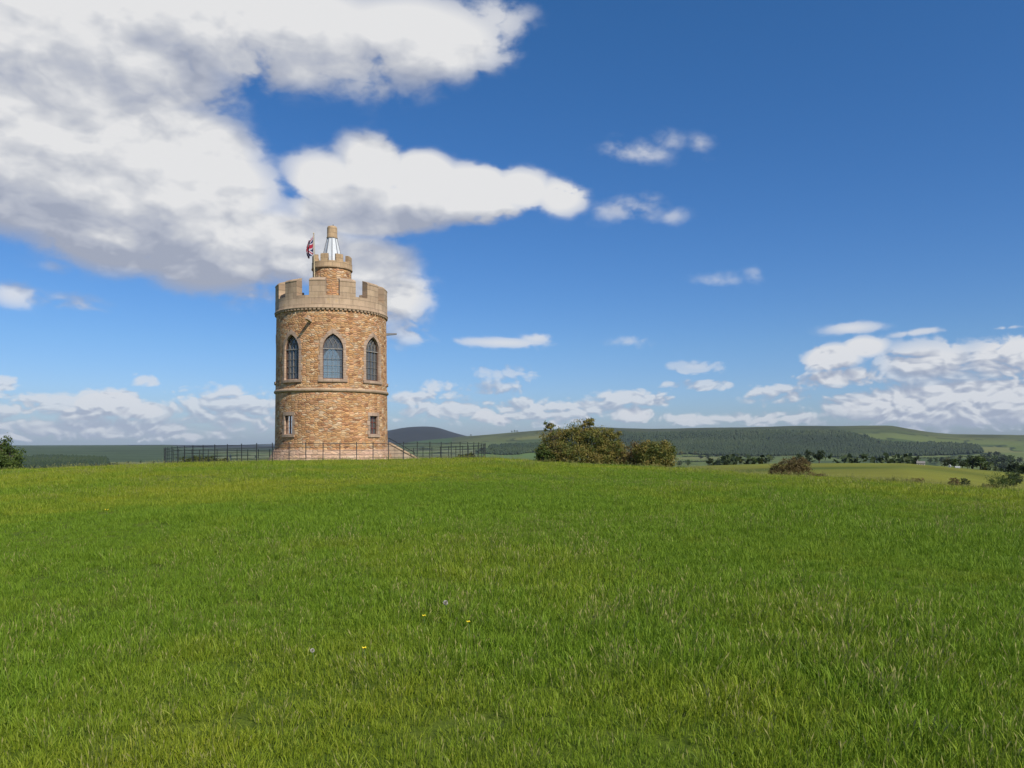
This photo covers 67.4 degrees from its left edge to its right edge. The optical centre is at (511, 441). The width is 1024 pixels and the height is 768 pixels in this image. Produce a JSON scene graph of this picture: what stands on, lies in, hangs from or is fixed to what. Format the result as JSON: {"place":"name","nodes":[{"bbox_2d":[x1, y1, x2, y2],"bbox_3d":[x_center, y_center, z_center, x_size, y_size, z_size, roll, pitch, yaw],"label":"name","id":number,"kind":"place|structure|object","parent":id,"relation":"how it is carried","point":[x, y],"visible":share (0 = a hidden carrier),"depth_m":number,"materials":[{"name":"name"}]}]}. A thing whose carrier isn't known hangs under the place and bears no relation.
{"place":"outdoors","nodes":[
{"label":"outdoors","id":0,"kind":"place"},
{"bbox_2d":[0,426,1023,767],"bbox_3d":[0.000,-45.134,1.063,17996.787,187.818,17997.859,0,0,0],"label":"ground","id":1,"kind":"structure","parent":0,"point":[434,438],"depth_m":6.41,"materials":[{"name":"green plant"}]},
{"bbox_2d":[0,432,29,468],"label":"broadleaf tree","id":2,"kind":"object","parent":1,"relation":"on","point":[6,455],"visible":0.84,"depth_m":52.82,"materials":[{"name":"green plant"}]},
{"bbox_2d":[21,454,110,468],"bbox_3d":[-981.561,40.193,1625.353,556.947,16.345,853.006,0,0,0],"label":"forest","id":3,"kind":"object","parent":1,"relation":"on","point":[43,461],"visible":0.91,"depth_m":1441.73,"materials":[{"name":"green plant"}]},
{"bbox_2d":[176,455,198,462],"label":"gorse bush","id":4,"kind":"object","parent":1,"relation":"on","point":[188,459],"visible":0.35,"depth_m":66.07,"materials":[{"name":"green plant"}]},
{"bbox_2d":[193,454,216,461],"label":"gorse bush","id":5,"kind":"object","parent":1,"relation":"on","point":[211,457],"visible":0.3,"depth_m":65.69,"materials":[{"name":"green plant"}]},
{"bbox_2d":[164,442,485,462],"bbox_3d":[-13.230,1.104,56.464,22.540,2.133,22.539,0,0,-13],"label":"railing fence","id":6,"kind":"object","parent":1,"relation":"on","point":[323,443],"visible":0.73,"depth_m":47.77,"materials":[{"name":"black metal"}]},
{"bbox_2d":[269,225,416,460],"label":"stone tower","id":7,"kind":"structure","parent":1,"relation":"on","point":[313,405],"depth_m":53.20,"materials":[{"name":"brown stone"}]},
{"bbox_2d":[274,342,276,384],"bbox_3d":[-16.982,-5.885,55.536,0.414,3.650,1.969,0,0,-13],"label":"lancet window","id":8,"kind":"structure","parent":7,"relation":"in","point":[275,383],"depth_m":54.67,"materials":[{"name":"stone"}]},
{"bbox_2d":[282,412,294,436],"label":"small window","id":9,"kind":"structure","parent":7,"relation":"in","point":[288,423],"depth_m":53.32,"materials":[{"name":"stone"}]},
{"bbox_2d":[281,329,302,382],"bbox_3d":[-15.224,-5.885,53.148,1.969,3.650,0.401,0,0,31],"label":"lancet window","id":10,"kind":"structure","parent":7,"relation":"in","point":[290,334],"depth_m":53.27,"materials":[{"name":"stone"}]},
{"bbox_2d":[291,345,298,378],"bbox_3d":[-16.430,-5.828,58.400,0.100,3.142,1.428,0,0,31],"label":"lancet window","id":11,"kind":"structure","parent":7,"relation":"in","point":[296,352],"depth_m":58.32,"materials":[{"name":"glass"}]},
{"bbox_2d":[313,233,314,276],"bbox_3d":[-14.175,-12.180,55.077,0.209,5.561,0.110,0,0,0],"label":"flagpole","id":12,"kind":"object","parent":7,"relation":"on","point":[314,253],"visible":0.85,"depth_m":55.05,"materials":[{"name":"white metal"}]},
{"bbox_2d":[306,237,312,258],"bbox_3d":[-14.490,-13.920,55.071,0.472,1.660,0.355,0,0,0],"label":"flag","id":13,"kind":"object","parent":12,"relation":"attached to","point":[309,250],"visible":1,"depth_m":55.02,"materials":[{"name":"fabric"}]},
{"bbox_2d":[324,347,340,377],"bbox_3d":[-14.130,-5.828,60.109,1.428,3.142,0.115,0,0,-14],"label":"lancet window","id":14,"kind":"structure","parent":7,"relation":"in","point":[330,347],"depth_m":60.09,"materials":[{"name":"glass"}]},
{"bbox_2d":[318,329,347,381],"bbox_3d":[-12.288,-5.885,52.714,1.969,3.650,0.414,0,0,-13],"label":"lancet window","id":15,"kind":"structure","parent":7,"relation":"in","point":[331,332],"depth_m":52.67,"materials":[{"name":"stone"}]},
{"bbox_2d":[366,347,370,379],"bbox_3d":[-11.313,-5.825,59.652,1.360,3.070,0.001,0,0,31],"label":"lancet window","id":16,"kind":"structure","parent":7,"relation":"in","point":[368,355],"depth_m":59.54,"materials":[{"name":"glass"}]},
{"bbox_2d":[363,332,381,384],"bbox_3d":[-9.900,-5.885,54.473,0.401,3.650,1.969,0,0,31],"label":"lancet window","id":17,"kind":"structure","parent":7,"relation":"in","point":[372,336],"depth_m":54.74,"materials":[{"name":"stone"}]},
{"bbox_2d":[367,412,380,436],"bbox_3d":[-9.824,-1.155,54.444,0.326,1.750,1.351,0,0,31],"label":"small window","id":18,"kind":"structure","parent":7,"relation":"in","point":[370,414],"depth_m":54.49,"materials":[{"name":"stone"}]},
{"bbox_2d":[386,338,387,386],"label":"lancet window","id":19,"kind":"structure","parent":7,"relation":"in","point":[386,338],"depth_m":56.57,"materials":[{"name":"stone"}]},
{"bbox_2d":[477,442,542,454],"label":"forest","id":20,"kind":"object","parent":1,"relation":"on","point":[514,449],"visible":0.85,"depth_m":2720.71,"materials":[{"name":"green plant"}]},
{"bbox_2d":[533,443,563,461],"bbox_3d":[2.515,0.900,51.543,2.220,1.595,1.867,0,0,0],"label":"hawthorn bush","id":21,"kind":"object","parent":1,"relation":"on","point":[540,455],"visible":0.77,"depth_m":51.24,"materials":[{"name":"green plant"}]},
{"bbox_2d":[533,417,617,464],"bbox_3d":[4.202,0.103,51.631,5.754,3.434,3.365,0,0,0],"label":"hawthorn bush","id":22,"kind":"object","parent":1,"relation":"on","point":[581,448],"visible":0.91,"depth_m":51.37,"materials":[{"name":"green plant"}]},
{"bbox_2d":[587,428,630,464],"bbox_3d":[6.661,0.516,51.861,3.269,2.910,2.515,0,0,0],"label":"hawthorn bush","id":23,"kind":"object","parent":1,"relation":"on","point":[615,444],"visible":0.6,"depth_m":51.55,"materials":[{"name":"green plant"}]},
{"bbox_2d":[618,440,643,465],"bbox_3d":[8.198,0.967,51.511,2.719,2.098,2.204,0,0,0],"label":"hawthorn bush","id":24,"kind":"object","parent":1,"relation":"on","point":[633,445],"visible":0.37,"depth_m":51.20,"materials":[{"name":"green plant"}]},
{"bbox_2d":[632,439,680,467],"bbox_3d":[9.412,0.891,50.047,3.273,2.312,2.805,0,0,0],"label":"hawthorn bush","id":25,"kind":"object","parent":1,"relation":"on","point":[662,453],"visible":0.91,"depth_m":49.76,"materials":[{"name":"green plant"}]},
{"bbox_2d":[706,458,713,465],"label":"broadleaf tree","id":26,"kind":"object","parent":1,"relation":"on","point":[710,461],"visible":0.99,"depth_m":289.97,"materials":[{"name":"green plant"}]},
{"bbox_2d":[677,454,772,467],"bbox_3d":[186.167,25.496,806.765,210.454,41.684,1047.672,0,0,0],"label":"hedgerow","id":27,"kind":"object","parent":1,"relation":"on","point":[732,459],"visible":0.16,"depth_m":287.57,"materials":[{"name":"green plant"}]},
{"bbox_2d":[683,455,769,456],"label":"hedgerow","id":28,"kind":"object","parent":1,"relation":"on","point":[718,456],"visible":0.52,"depth_m":2355.41,"materials":[{"name":"green plant"}]},
{"bbox_2d":[549,428,984,457],"bbox_3d":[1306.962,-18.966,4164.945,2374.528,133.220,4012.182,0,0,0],"label":"forest","id":29,"kind":"object","parent":1,"relation":"on","point":[753,442],"visible":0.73,"depth_m":2758.61,"materials":[{"name":"green plant"}]},
{"bbox_2d":[767,456,814,475],"bbox_3d":[17.031,1.691,46.967,2.884,1.671,1.868,0,0,0],"label":"hawthorn bush","id":30,"kind":"object","parent":1,"relation":"on","point":[798,465],"visible":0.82,"depth_m":46.81,"materials":[{"name":"brown plant"}]},
{"bbox_2d":[803,449,815,461],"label":"broadleaf tree","id":31,"kind":"object","parent":1,"relation":"on","point":[806,452],"visible":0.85,"depth_m":279.41,"materials":[{"name":"green plant"}]},
{"bbox_2d":[813,450,825,462],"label":"broadleaf tree","id":32,"kind":"object","parent":1,"relation":"on","point":[819,456],"visible":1,"depth_m":277.76,"materials":[{"name":"green plant"}]},
{"bbox_2d":[825,452,908,462],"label":"hedgerow","id":33,"kind":"object","parent":1,"relation":"on","point":[845,458],"visible":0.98,"depth_m":271.29,"materials":[{"name":"green plant"}]},
{"bbox_2d":[836,453,915,463],"bbox_3d":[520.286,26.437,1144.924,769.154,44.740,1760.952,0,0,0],"label":"hedgerow","id":34,"kind":"object","parent":1,"relation":"on","point":[909,457],"visible":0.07,"depth_m":272.29,"materials":[{"name":"green plant"}]},
{"bbox_2d":[912,456,920,463],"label":"broadleaf tree","id":35,"kind":"object","parent":1,"relation":"on","point":[916,458],"visible":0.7,"depth_m":265.19,"materials":[{"name":"green plant"}]},
{"bbox_2d":[916,460,924,464],"bbox_3d":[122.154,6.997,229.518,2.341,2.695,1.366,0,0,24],"label":"cottage","id":36,"kind":"structure","parent":1,"relation":"on","point":[920,462],"depth_m":229.12,"materials":[{"name":"stone"}]},
{"bbox_2d":[912,455,978,457],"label":"hedgerow","id":37,"kind":"object","parent":1,"relation":"on","point":[945,457],"visible":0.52,"depth_m":2177.41,"materials":[{"name":"green plant"}]},
{"bbox_2d":[947,477,959,484],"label":"scrub bush","id":38,"kind":"object","parent":1,"relation":"on","point":[952,481],"visible":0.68,"depth_m":125.24,"materials":[{"name":"green plant"}]},
{"bbox_2d":[950,458,959,466],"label":"broadleaf tree","id":39,"kind":"object","parent":1,"relation":"on","point":[954,462],"visible":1,"depth_m":259.47,"materials":[{"name":"green plant"}]},
{"bbox_2d":[957,460,964,467],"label":"broadleaf tree","id":40,"kind":"object","parent":1,"relation":"on","point":[962,463],"visible":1,"depth_m":258.49,"materials":[{"name":"green plant"}]},
{"bbox_2d":[957,478,969,485],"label":"scrub bush","id":41,"kind":"object","parent":1,"relation":"on","point":[962,480],"visible":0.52,"depth_m":126.25,"materials":[{"name":"green plant"}]},
{"bbox_2d":[963,458,970,468],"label":"broadleaf tree","id":42,"kind":"object","parent":1,"relation":"on","point":[966,464],"visible":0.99,"depth_m":257.73,"materials":[{"name":"green plant"}]},
{"bbox_2d":[967,456,977,468],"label":"broadleaf tree","id":43,"kind":"object","parent":1,"relation":"on","point":[973,461],"visible":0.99,"depth_m":257.08,"materials":[{"name":"green plant"}]},
{"bbox_2d":[972,455,990,469],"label":"broadleaf tree","id":44,"kind":"object","parent":1,"relation":"on","point":[980,460],"visible":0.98,"depth_m":255.91,"materials":[{"name":"green plant"}]},
{"bbox_2d":[977,483,995,487],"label":"scrub bush","id":45,"kind":"object","parent":1,"relation":"on","point":[987,485],"visible":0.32,"depth_m":127.56,"materials":[{"name":"green plant"}]},
{"bbox_2d":[987,455,999,464],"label":"broadleaf tree","id":46,"kind":"object","parent":1,"relation":"on","point":[993,456],"visible":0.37,"depth_m":1382.08,"materials":[{"name":"green plant"}]},
{"bbox_2d":[968,461,1023,473],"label":"hedgerow","id":47,"kind":"object","parent":1,"relation":"on","point":[998,469],"visible":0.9,"depth_m":253.78,"materials":[{"name":"green plant"}]},
{"bbox_2d":[992,451,1000,458],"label":"broadleaf tree","id":48,"kind":"object","parent":1,"relation":"on","point":[996,453],"visible":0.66,"depth_m":1953.91,"materials":[{"name":"green plant"}]},
{"bbox_2d":[993,457,1007,469],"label":"broadleaf tree","id":49,"kind":"object","parent":1,"relation":"on","point":[1002,460],"visible":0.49,"depth_m":1201.33,"materials":[{"name":"green plant"}]},
{"bbox_2d":[986,472,1017,487],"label":"scrub bush","id":50,"kind":"object","parent":1,"relation":"on","point":[1002,481],"visible":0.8,"depth_m":130.93,"materials":[{"name":"green plant"}]},
{"bbox_2d":[998,462,1008,469],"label":"broadleaf tree","id":51,"kind":"object","parent":1,"relation":"on","point":[1003,466],"visible":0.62,"depth_m":1155.17,"materials":[{"name":"green plant"}]},
{"bbox_2d":[1006,455,1016,463],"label":"broadleaf tree","id":52,"kind":"object","parent":1,"relation":"on","point":[1009,457],"visible":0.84,"depth_m":1550.16,"materials":[{"name":"green plant"}]},
{"bbox_2d":[1004,469,1023,485],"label":"scrub bush","id":53,"kind":"object","parent":1,"relation":"on","point":[1019,480],"visible":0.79,"depth_m":147.07,"materials":[{"name":"green plant"}]},
{"bbox_2d":[1007,461,1021,469],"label":"broadleaf tree","id":54,"kind":"object","parent":1,"relation":"on","point":[1011,464],"visible":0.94,"depth_m":250.93,"materials":[{"name":"green plant"}]},
{"bbox_2d":[0,0,1023,444],"label":"sky","id":55,"kind":"structure","parent":0,"point":[640,214],"materials":[{"name":"blue"}]}
]}

